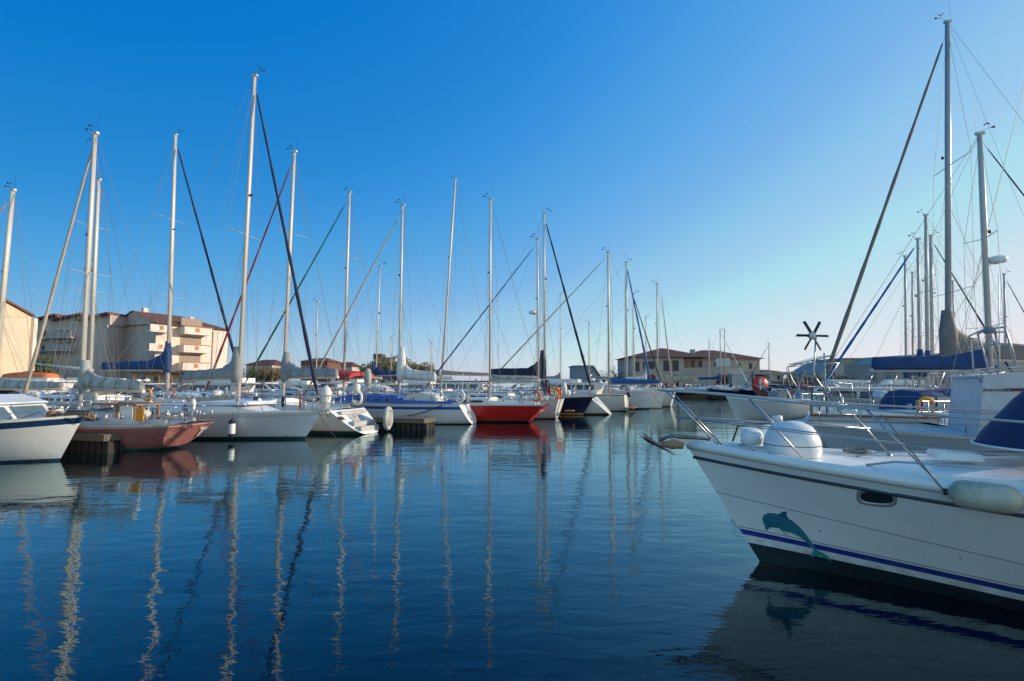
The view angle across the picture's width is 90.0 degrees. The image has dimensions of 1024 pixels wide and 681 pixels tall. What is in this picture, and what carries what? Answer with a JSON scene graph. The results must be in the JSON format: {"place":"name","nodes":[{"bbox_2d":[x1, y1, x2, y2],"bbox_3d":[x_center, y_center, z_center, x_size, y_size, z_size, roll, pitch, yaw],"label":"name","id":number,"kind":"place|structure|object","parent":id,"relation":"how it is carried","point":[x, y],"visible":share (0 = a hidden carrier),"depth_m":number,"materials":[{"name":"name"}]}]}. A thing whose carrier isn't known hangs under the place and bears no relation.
{"place":"outdoors","nodes":[
{"label":"outdoors","id":0,"kind":"place"},
{"bbox_2d":[0,299,37,380],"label":"apartment building","id":1,"kind":"structure","parent":0,"point":[21,328],"depth_m":46.21,"materials":[{"name":"paint"}]},
{"bbox_2d":[130,371,194,383],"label":"shop building","id":2,"kind":"structure","parent":0,"point":[161,376],"depth_m":61.20,"materials":[{"name":"paint"}]},
{"bbox_2d":[122,308,230,379],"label":"apartment building","id":3,"kind":"structure","parent":0,"point":[202,346],"depth_m":68.86,"materials":[{"name":"paint"}]},
{"bbox_2d":[300,358,341,381],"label":"house","id":4,"kind":"structure","parent":0,"point":[329,363],"depth_m":100.02,"materials":[{"name":"brick"}]},
{"bbox_2d":[341,362,360,370],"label":"house","id":5,"kind":"structure","parent":0,"point":[352,364],"depth_m":121.44,"materials":[{"name":"grey paint"}]},
{"bbox_2d":[0,380,1023,680],"bbox_3d":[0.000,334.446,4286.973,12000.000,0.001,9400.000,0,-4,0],"label":"water","id":6,"kind":"structure","parent":0,"point":[590,548],"depth_m":5.78,"materials":[{"name":"blue liquid"}]},
{"bbox_2d":[0,180,73,407],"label":"sailboat","id":7,"kind":"object","parent":6,"relation":"on","point":[8,386],"visible":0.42,"depth_m":20.66,"materials":[{"name":"metal"}]},
{"bbox_2d":[6,378,77,394],"bbox_3d":[-31.902,3.756,33.590,10.412,2.900,3.311,-1,-4,10],"label":"motorboat","id":8,"kind":"object","parent":6,"relation":"on","point":[70,384],"visible":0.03,"depth_m":33.83,"materials":[{"name":"white plastic"}]},
{"bbox_2d":[1,371,63,379],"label":"tender","id":9,"kind":"object","parent":8,"relation":"on","point":[36,375],"visible":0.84,"depth_m":33.20,"materials":[{"name":"orange plastic"}]},
{"bbox_2d":[0,394,94,462],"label":"motorboat","id":10,"kind":"object","parent":6,"relation":"on","point":[34,429],"visible":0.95,"depth_m":13.86,"materials":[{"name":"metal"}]},
{"bbox_2d":[65,433,125,453],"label":"jetty","id":11,"kind":"object","parent":6,"relation":"in","point":[103,443],"visible":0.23,"depth_m":15.47,"materials":[{"name":"grey concrete"}]},
{"bbox_2d":[15,130,175,400],"bbox_3d":[-24.077,-3.802,29.263,10.145,17.303,3.257,-1,-5,12],"label":"sailboat","id":12,"kind":"object","parent":6,"relation":"on","point":[71,391],"visible":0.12,"depth_m":28.93,"materials":[{"name":"metal"}]},
{"bbox_2d":[17,162,197,407],"bbox_3d":[-21.037,-2.241,25.546,11.148,13.616,3.460,-1,-5,12],"label":"sailboat","id":13,"kind":"object","parent":6,"relation":"on","point":[101,395],"visible":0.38,"depth_m":25.29,"materials":[{"name":"metal"}]},
{"bbox_2d":[23,116,214,450],"bbox_3d":[-13.987,-2.198,17.725,7.838,12.322,2.810,-1,-5,14],"label":"sailboat","id":14,"kind":"object","parent":6,"relation":"on","point":[134,426],"visible":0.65,"depth_m":16.97,"materials":[{"name":"red metal"}]},
{"bbox_2d":[74,379,187,391],"bbox_3d":[-26.539,4.010,35.573,9.912,2.700,3.211,-1,-5,12],"label":"motorboat","id":15,"kind":"object","parent":6,"relation":"on","point":[162,385],"visible":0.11,"depth_m":35.58,"materials":[{"name":"white plastic"}]},
{"bbox_2d":[67,129,245,401],"bbox_3d":[-21.119,-4.444,31.683,11.652,18.958,3.612,-1,-5,12],"label":"sailboat","id":16,"kind":"object","parent":6,"relation":"on","point":[155,363],"visible":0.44,"depth_m":31.38,"materials":[{"name":"metal"}]},
{"bbox_2d":[74,55,328,438],"bbox_3d":[-12.069,-3.739,20.618,10.695,15.842,2.994,-1,-5,11],"label":"sailboat","id":17,"kind":"object","parent":6,"relation":"on","point":[257,419],"visible":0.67,"depth_m":19.41,"materials":[{"name":"metal"}]},
{"bbox_2d":[228,412,235,438],"bbox_3d":[-10.093,3.047,18.453,0.237,0.955,0.237,0,-4,0],"label":"fender","id":18,"kind":"object","parent":17,"relation":"hanging from","point":[231,427],"visible":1,"depth_m":18.36,"materials":[{"name":"white plastic"}]},
{"bbox_2d":[175,378,274,394],"bbox_3d":[-21.006,4.085,37.376,8.412,2.830,2.811,-1,-4,10],"label":"motorboat","id":19,"kind":"object","parent":6,"relation":"on","point":[228,384],"visible":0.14,"depth_m":36.52,"materials":[{"name":"white plastic"}]},
{"bbox_2d":[254,383,290,392],"bbox_3d":[-22.844,4.762,45.388,7.412,2.718,2.461,-1,-5,10],"label":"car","id":20,"kind":"object","parent":6,"relation":"on","point":[267,387],"visible":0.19,"depth_m":44.36,"materials":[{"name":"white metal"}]},
{"bbox_2d":[199,143,378,434],"bbox_3d":[-10.424,-2.631,23.346,9.942,14.054,3.071,-2,-5,20],"label":"sailboat","id":21,"kind":"object","parent":6,"relation":"on","point":[344,419],"visible":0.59,"depth_m":22.40,"materials":[{"name":"metal"}]},
{"bbox_2d":[275,380,331,389],"bbox_3d":[-21.243,4.935,50.150,8.412,3.110,2.811,-1,-4,9],"label":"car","id":22,"kind":"object","parent":6,"relation":"on","point":[303,383],"visible":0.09,"depth_m":49.19,"materials":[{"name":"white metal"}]},
{"bbox_2d":[241,187,397,401],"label":"sailboat","id":23,"kind":"object","parent":6,"relation":"on","point":[348,375],"visible":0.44,"depth_m":31.68,"materials":[{"name":"metal"}]},
{"bbox_2d":[285,297,366,392],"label":"sailboat","id":24,"kind":"object","parent":6,"relation":"on","point":[316,336],"visible":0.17,"depth_m":40.14,"materials":[{"name":"metal"}]},
{"bbox_2d":[317,380,355,388],"bbox_3d":[-19.538,5.203,54.737,7.912,3.283,2.636,-1,-5,12],"label":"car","id":25,"kind":"object","parent":6,"relation":"on","point":[339,384],"visible":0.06,"depth_m":53.80,"materials":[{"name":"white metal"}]},
{"bbox_2d":[330,379,371,386],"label":"motorboat","id":26,"kind":"object","parent":6,"relation":"on","point":[360,381],"visible":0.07,"depth_m":59.45,"materials":[{"name":"white plastic"}]},
{"bbox_2d":[328,383,394,393],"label":"motorboat","id":27,"kind":"object","parent":6,"relation":"on","point":[372,387],"visible":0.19,"depth_m":45.52,"materials":[{"name":"white plastic"}]},
{"bbox_2d":[311,263,419,394],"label":"sailboat","id":28,"kind":"object","parent":6,"relation":"on","point":[376,371],"visible":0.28,"depth_m":35.92,"materials":[{"name":"metal"}]},
{"bbox_2d":[376,336,393,383],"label":"sailboat","id":29,"kind":"object","parent":6,"relation":"on","point":[385,378],"visible":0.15,"depth_m":62.57,"materials":[{"name":"metal"}]},
{"bbox_2d":[349,380,425,388],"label":"motorboat","id":30,"kind":"object","parent":6,"relation":"on","point":[401,386],"visible":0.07,"depth_m":48.07,"materials":[{"name":"white plastic"}]},
{"bbox_2d":[302,194,476,423],"bbox_3d":[-6.844,-1.771,27.780,10.340,13.025,2.965,-1,-5,15],"label":"sailboat","id":31,"kind":"object","parent":6,"relation":"on","point":[455,411],"visible":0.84,"depth_m":26.34,"materials":[{"name":"metal"}]},
{"bbox_2d":[383,406,392,429],"bbox_3d":[-5.311,3.336,21.955,0.200,1.040,0.883,-1,-4,8],"label":"fender","id":32,"kind":"object","parent":31,"relation":"hanging from","point":[388,418],"visible":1,"depth_m":21.75,"materials":[{"name":"white plastic"}]},
{"bbox_2d":[371,415,435,430],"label":"jetty","id":33,"kind":"object","parent":6,"relation":"in","point":[412,423],"visible":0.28,"depth_m":22.47,"materials":[{"name":"brown wood"}]},
{"bbox_2d":[397,380,438,387],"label":"motorboat","id":34,"kind":"object","parent":6,"relation":"on","point":[409,383],"visible":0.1,"depth_m":50.77,"materials":[{"name":"white plastic"}]},
{"bbox_2d":[367,175,496,394],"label":"sailboat","id":35,"kind":"object","parent":6,"relation":"on","point":[447,372],"visible":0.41,"depth_m":42.03,"materials":[{"name":"metal"}]},
{"bbox_2d":[430,341,461,381],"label":"sailboat","id":36,"kind":"object","parent":6,"relation":"on","point":[439,377],"visible":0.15,"depth_m":57.73,"materials":[{"name":"metal"}]},
{"bbox_2d":[421,379,505,389],"bbox_3d":[-3.965,4.379,44.370,8.412,3.324,2.811,-1,-5,12],"label":"motorboat","id":37,"kind":"object","parent":6,"relation":"on","point":[472,385],"visible":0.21,"depth_m":43.40,"materials":[{"name":"white plastic"}]},
{"bbox_2d":[387,194,550,421],"bbox_3d":[-2.696,-1.985,28.609,9.862,13.579,2.712,-1,-5,17],"label":"sailboat","id":38,"kind":"object","parent":6,"relation":"on","point":[489,409],"visible":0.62,"depth_m":26.81,"materials":[{"name":"red paint"}]},
{"bbox_2d":[417,234,574,418],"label":"sailboat","id":39,"kind":"object","parent":6,"relation":"on","point":[552,410],"visible":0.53,"depth_m":30.01,"materials":[{"name":"metal"}]},
{"bbox_2d":[438,208,595,414],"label":"sailboat","id":40,"kind":"object","parent":6,"relation":"on","point":[579,404],"visible":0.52,"depth_m":33.04,"materials":[{"name":"metal"}]},
{"bbox_2d":[521,292,562,388],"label":"sailboat","id":41,"kind":"object","parent":6,"relation":"on","point":[558,376],"visible":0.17,"depth_m":60.07,"materials":[{"name":"metal"}]},
{"bbox_2d":[516,373,593,389],"bbox_3d":[4.624,4.788,49.143,8.912,3.246,2.986,-1,-5,17],"label":"motorboat","id":42,"kind":"object","parent":6,"relation":"on","point":[555,381],"visible":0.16,"depth_m":48.25,"materials":[{"name":"white plastic"}]},
{"bbox_2d":[478,247,661,414],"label":"sailboat","id":43,"kind":"object","parent":6,"relation":"on","point":[594,408],"visible":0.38,"depth_m":33.18,"materials":[{"name":"metal"}]},
{"bbox_2d":[516,258,653,408],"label":"sailboat","id":44,"kind":"object","parent":6,"relation":"on","point":[641,399],"visible":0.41,"depth_m":39.09,"materials":[{"name":"metal"}]},
{"bbox_2d":[539,378,637,410],"bbox_3d":[5.358,4.176,38.027,7.492,2.750,2.512,-2,-5,22],"label":"motorboat","id":45,"kind":"object","parent":6,"relation":"on","point":[619,402],"visible":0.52,"depth_m":36.70,"materials":[{"name":"white plastic"}]},
{"bbox_2d":[585,319,628,385],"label":"sailboat","id":46,"kind":"object","parent":6,"relation":"on","point":[600,377],"visible":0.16,"depth_m":61.76,"materials":[{"name":"metal"}]},
{"bbox_2d":[568,291,663,407],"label":"sailboat","id":47,"kind":"object","parent":6,"relation":"on","point":[658,396],"visible":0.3,"depth_m":40.52,"materials":[{"name":"metal"}]},
{"bbox_2d":[559,281,696,406],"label":"sailboat","id":48,"kind":"object","parent":6,"relation":"on","point":[667,400],"visible":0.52,"depth_m":42.85,"materials":[{"name":"metal"}]},
{"bbox_2d":[625,314,676,389],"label":"sailboat","id":49,"kind":"object","parent":6,"relation":"on","point":[644,376],"visible":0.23,"depth_m":65.74,"materials":[{"name":"metal"}]},
{"bbox_2d":[665,384,707,396],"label":"motorboat","id":50,"kind":"object","parent":6,"relation":"on","point":[688,394],"visible":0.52,"depth_m":68.75,"materials":[{"name":"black plastic"}]},
{"bbox_2d":[685,339,737,387],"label":"sailboat","id":51,"kind":"object","parent":6,"relation":"on","point":[708,372],"visible":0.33,"depth_m":77.84,"materials":[{"name":"metal"}]},
{"bbox_2d":[684,328,748,395],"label":"sailboat","id":52,"kind":"object","parent":6,"relation":"on","point":[718,378],"visible":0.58,"depth_m":73.75,"materials":[{"name":"metal"}]},
{"bbox_2d":[706,384,746,395],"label":"motorboat","id":53,"kind":"object","parent":6,"relation":"on","point":[727,389],"visible":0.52,"depth_m":69.30,"materials":[{"name":"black plastic"}]},
{"bbox_2d":[709,329,753,387],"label":"sailboat","id":54,"kind":"object","parent":6,"relation":"on","point":[725,357],"visible":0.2,"depth_m":79.89,"materials":[{"name":"metal"}]},
{"bbox_2d":[737,381,781,395],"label":"motorboat","id":55,"kind":"object","parent":6,"relation":"on","point":[747,390],"visible":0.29,"depth_m":65.44,"materials":[{"name":"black plastic"}]},
{"bbox_2d":[745,339,783,384],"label":"sailboat","id":56,"kind":"object","parent":6,"relation":"on","point":[768,377],"visible":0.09,"depth_m":75.89,"materials":[{"name":"metal"}]},
{"bbox_2d":[752,385,793,396],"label":"motorboat","id":57,"kind":"object","parent":6,"relation":"on","point":[761,392],"visible":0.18,"depth_m":59.69,"materials":[{"name":"plastic"}]},
{"bbox_2d":[772,415,782,421],"bbox_3d":[6.829,3.073,13.102,0.260,2.298,0.247,0,-4,0],"label":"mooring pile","id":58,"kind":"object","parent":6,"relation":"in","point":[776,418],"visible":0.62,"depth_m":13.09,"materials":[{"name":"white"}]},
{"bbox_2d":[640,389,1023,611],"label":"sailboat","id":59,"kind":"object","parent":6,"relation":"on","point":[793,494],"visible":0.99,"depth_m":5.44,"materials":[{"name":"paint"}]},
{"bbox_2d":[881,414,1023,513],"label":"fender","id":60,"kind":"object","parent":59,"relation":"hanging from","point":[990,497],"visible":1,"depth_m":4.41,"materials":[{"name":"plastic"}]},
{"bbox_2d":[801,379,863,390],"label":"motorboat","id":61,"kind":"object","parent":6,"relation":"on","point":[837,380],"visible":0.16,"depth_m":51.13,"materials":[{"name":"white plastic"}]},
{"bbox_2d":[805,373,896,394],"bbox_3d":[29.091,4.374,43.368,7.912,3.178,2.611,-1,-5,12],"label":"motorboat","id":62,"kind":"object","parent":6,"relation":"on","point":[866,381],"visible":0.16,"depth_m":42.72,"materials":[{"name":"white plastic"}]},
{"bbox_2d":[772,372,944,406],"bbox_3d":[16.461,2.860,23.820,7.912,3.178,2.611,-1,-5,15],"label":"motorboat","id":63,"kind":"object","parent":6,"relation":"on","point":[864,394],"visible":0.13,"depth_m":23.15,"materials":[{"name":"white plastic"}]},
{"bbox_2d":[759,109,1023,447],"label":"sailboat","id":64,"kind":"object","parent":6,"relation":"on","point":[935,363],"visible":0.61,"depth_m":16.11,"materials":[{"name":"white metal"}]},
{"bbox_2d":[726,389,809,424],"bbox_3d":[7.207,1.901,14.699,2.309,1.028,1.161,1,-5,-10],"label":"dinghy","id":65,"kind":"object","parent":64,"relation":"hanging from","point":[743,408],"visible":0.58,"depth_m":14.39,"materials":[{"name":"white plastic"}]},
{"bbox_2d":[839,251,956,389],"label":"sailboat","id":66,"kind":"object","parent":6,"relation":"on","point":[906,374],"visible":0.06,"depth_m":36.10,"materials":[{"name":"metal"}]},
{"bbox_2d":[855,268,944,389],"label":"sailboat","id":67,"kind":"object","parent":6,"relation":"on","point":[911,315],"visible":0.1,"depth_m":40.20,"materials":[{"name":"metal"}]},
{"bbox_2d":[877,379,930,386],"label":"motorboat","id":68,"kind":"object","parent":6,"relation":"on","point":[899,381],"visible":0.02,"depth_m":52.41,"materials":[{"name":"white plastic"}]},
{"bbox_2d":[814,228,1003,389],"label":"sailboat","id":69,"kind":"object","parent":6,"relation":"on","point":[920,351],"visible":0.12,"depth_m":26.43,"materials":[{"name":"metal"}]},
{"bbox_2d":[807,274,1023,456],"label":"motor yacht","id":70,"kind":"object","parent":6,"relation":"on","point":[996,390],"visible":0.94,"depth_m":10.90,"materials":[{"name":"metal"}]},
{"bbox_2d":[815,6,1023,406],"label":"sailboat","id":71,"kind":"object","parent":6,"relation":"on","point":[949,343],"visible":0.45,"depth_m":19.63,"materials":[{"name":"metal"}]},
{"bbox_2d":[835,228,1012,387],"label":"sailboat","id":72,"kind":"object","parent":6,"relation":"on","point":[930,252],"visible":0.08,"depth_m":31.94,"materials":[{"name":"metal"}]},
{"bbox_2d":[835,209,1016,389],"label":"sailboat","id":73,"kind":"object","parent":6,"relation":"on","point":[927,306],"visible":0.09,"depth_m":29.18,"materials":[{"name":"metal"}]},
{"bbox_2d":[902,273,981,385],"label":"sailboat","id":74,"kind":"object","parent":6,"relation":"on","point":[953,300],"visible":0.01,"depth_m":45.11,"materials":[{"name":"metal"}]},
{"bbox_2d":[913,85,1023,425],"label":"sailboat","id":75,"kind":"object","parent":6,"relation":"on","point":[930,400],"visible":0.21,"depth_m":14.13,"materials":[{"name":"metal"}]},
{"bbox_2d":[938,271,1023,387],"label":"sailboat","id":76,"kind":"object","parent":6,"relation":"on","point":[1004,306],"visible":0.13,"depth_m":41.63,"materials":[{"name":"metal"}]},
{"bbox_2d":[0,0,1023,379],"label":"sky","id":77,"kind":"structure","parent":0,"point":[744,156],"materials":[{"name":"blue"}]},
{"bbox_2d":[568,365,600,382],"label":"boat shed","id":78,"kind":"object","parent":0,"point":[578,372],"visible":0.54,"depth_m":84.86,"materials":[{"name":"grey fabric"}]},
{"bbox_2d":[752,376,767,389],"bbox_3d":[30.392,5.978,62.756,2.000,3.178,0.460,0,-4,0],"label":"lifebuoy stand","id":79,"kind":"object","parent":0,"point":[758,380],"visible":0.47,"depth_m":62.66,"materials":[{"name":"red paint"}]},
{"bbox_2d":[760,370,782,383],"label":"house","id":80,"kind":"structure","parent":0,"point":[775,377],"depth_m":109.72,"materials":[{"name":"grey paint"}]},
{"bbox_2d":[768,384,797,390],"bbox_3d":[29.091,5.078,54.771,3.200,0.750,0.200,0,-4,0],"label":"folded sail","id":81,"kind":"object","parent":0,"point":[789,386],"visible":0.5,"depth_m":54.68,"materials":[{"name":"blue fabric"}]},
{"bbox_2d":[788,361,844,380],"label":"warehouse","id":82,"kind":"structure","parent":0,"point":[837,370],"depth_m":77.48,"materials":[{"name":"metal"}]},
{"bbox_2d":[812,358,860,374],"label":"warehouse","id":83,"kind":"structure","parent":0,"point":[850,360],"depth_m":92.01,"materials":[{"name":"metal"}]},
{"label":"quay","id":84,"kind":"structure","parent":0,"visible":0},
{"bbox_2d":[34,354,58,372],"bbox_3d":[-58.137,3.758,62.184,4.638,4.937,4.201,-2,-5,26],"label":"tree","id":85,"kind":"object","parent":84,"relation":"on","point":[49,368],"visible":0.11,"depth_m":62.38,"materials":[{"name":"green plant"}]},
{"bbox_2d":[34,355,64,380],"bbox_3d":[-57.361,3.991,62.885,3.997,4.580,3.078,0,-4,0],"label":"tree","id":86,"kind":"object","parent":84,"relation":"on","point":[44,369],"visible":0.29,"depth_m":62.87,"materials":[{"name":"green plant"}]},
{"bbox_2d":[36,312,126,380],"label":"apartment building","id":87,"kind":"structure","parent":84,"relation":"on","point":[118,326],"depth_m":66.20,"materials":[{"name":"grey paint"}]},
{"bbox_2d":[243,367,270,382],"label":"tree","id":88,"kind":"object","parent":84,"relation":"on","point":[259,378],"visible":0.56,"depth_m":91.26,"materials":[{"name":"green plant"}]},
{"bbox_2d":[244,360,280,382],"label":"house","id":89,"kind":"structure","parent":84,"relation":"on","point":[262,363],"depth_m":95.57,"materials":[{"name":"grey paint"}]},
{"bbox_2d":[247,366,279,382],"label":"tree","id":90,"kind":"object","parent":84,"relation":"on","point":[268,378],"visible":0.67,"depth_m":90.89,"materials":[{"name":"green plant"}]},
{"bbox_2d":[262,366,280,382],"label":"tree","id":91,"kind":"object","parent":84,"relation":"on","point":[278,374],"visible":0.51,"depth_m":91.37,"materials":[{"name":"green plant"}]},
{"bbox_2d":[358,362,385,383],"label":"tree","id":92,"kind":"object","parent":84,"relation":"on","point":[362,369],"visible":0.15,"depth_m":98.69,"materials":[{"name":"green plant"}]},
{"bbox_2d":[366,355,397,383],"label":"tree","id":93,"kind":"object","parent":84,"relation":"on","point":[384,364],"visible":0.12,"depth_m":102.92,"materials":[{"name":"green plant"}]},
{"bbox_2d":[377,359,415,383],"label":"tree","id":94,"kind":"object","parent":84,"relation":"on","point":[393,366],"visible":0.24,"depth_m":99.24,"materials":[{"name":"green plant"}]},
{"bbox_2d":[407,361,433,371],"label":"tree","id":95,"kind":"object","parent":84,"relation":"on","point":[420,366],"visible":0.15,"depth_m":98.51,"materials":[{"name":"green plant"}]},
{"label":"ground","id":96,"kind":"structure","parent":0,"visible":0},
{"bbox_2d":[615,348,764,386],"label":"port office","id":97,"kind":"structure","parent":96,"relation":"on","point":[690,364],"depth_m":90.27,"materials":[{"name":"paint"}]},
{"bbox_2d":[663,360,669,370],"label":"window","id":98,"kind":"structure","parent":97,"relation":"in","point":[665,362],"depth_m":89.88,"materials":[{"name":"grey glass"}]},
{"bbox_2d":[672,360,678,370],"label":"window","id":99,"kind":"structure","parent":97,"relation":"in","point":[675,363],"depth_m":89.88,"materials":[{"name":"grey glass"}]},
{"bbox_2d":[728,374,750,385],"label":"kiosk","id":100,"kind":"object","parent":96,"relation":"on","point":[738,379],"visible":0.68,"depth_m":88.16,"materials":[{"name":"white plastic"}]},
{"bbox_2d":[746,372,788,383],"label":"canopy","id":101,"kind":"object","parent":96,"relation":"on","point":[766,373],"visible":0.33,"depth_m":87.84,"materials":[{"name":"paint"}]},
{"bbox_2d":[771,381,821,384],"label":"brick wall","id":102,"kind":"structure","parent":96,"relation":"on","point":[787,382],"depth_m":69.77,"materials":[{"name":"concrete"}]},
{"bbox_2d":[845,356,893,383],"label":"warehouse","id":103,"kind":"structure","parent":96,"relation":"on","point":[860,368],"depth_m":87.62,"materials":[{"name":"metal"}]},
{"bbox_2d":[867,354,915,379],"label":"warehouse","id":104,"kind":"structure","parent":96,"relation":"on","point":[898,377],"depth_m":82.29,"materials":[{"name":"metal"}]},
{"bbox_2d":[910,353,941,385],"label":"warehouse","id":105,"kind":"structure","parent":96,"relation":"on","point":[936,382],"depth_m":79.77,"materials":[{"name":"metal"}]},
{"bbox_2d":[994,361,1023,372],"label":"warehouse","id":106,"kind":"structure","parent":96,"relation":"on","point":[1011,363],"depth_m":83.93,"materials":[{"name":"metal"}]},
{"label":"far shore","id":107,"kind":"structure","parent":0,"visible":0},
{"bbox_2d":[373,354,397,383],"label":"house","id":108,"kind":"structure","parent":107,"relation":"on","point":[383,356],"depth_m":149.53,"materials":[{"name":"paint"}]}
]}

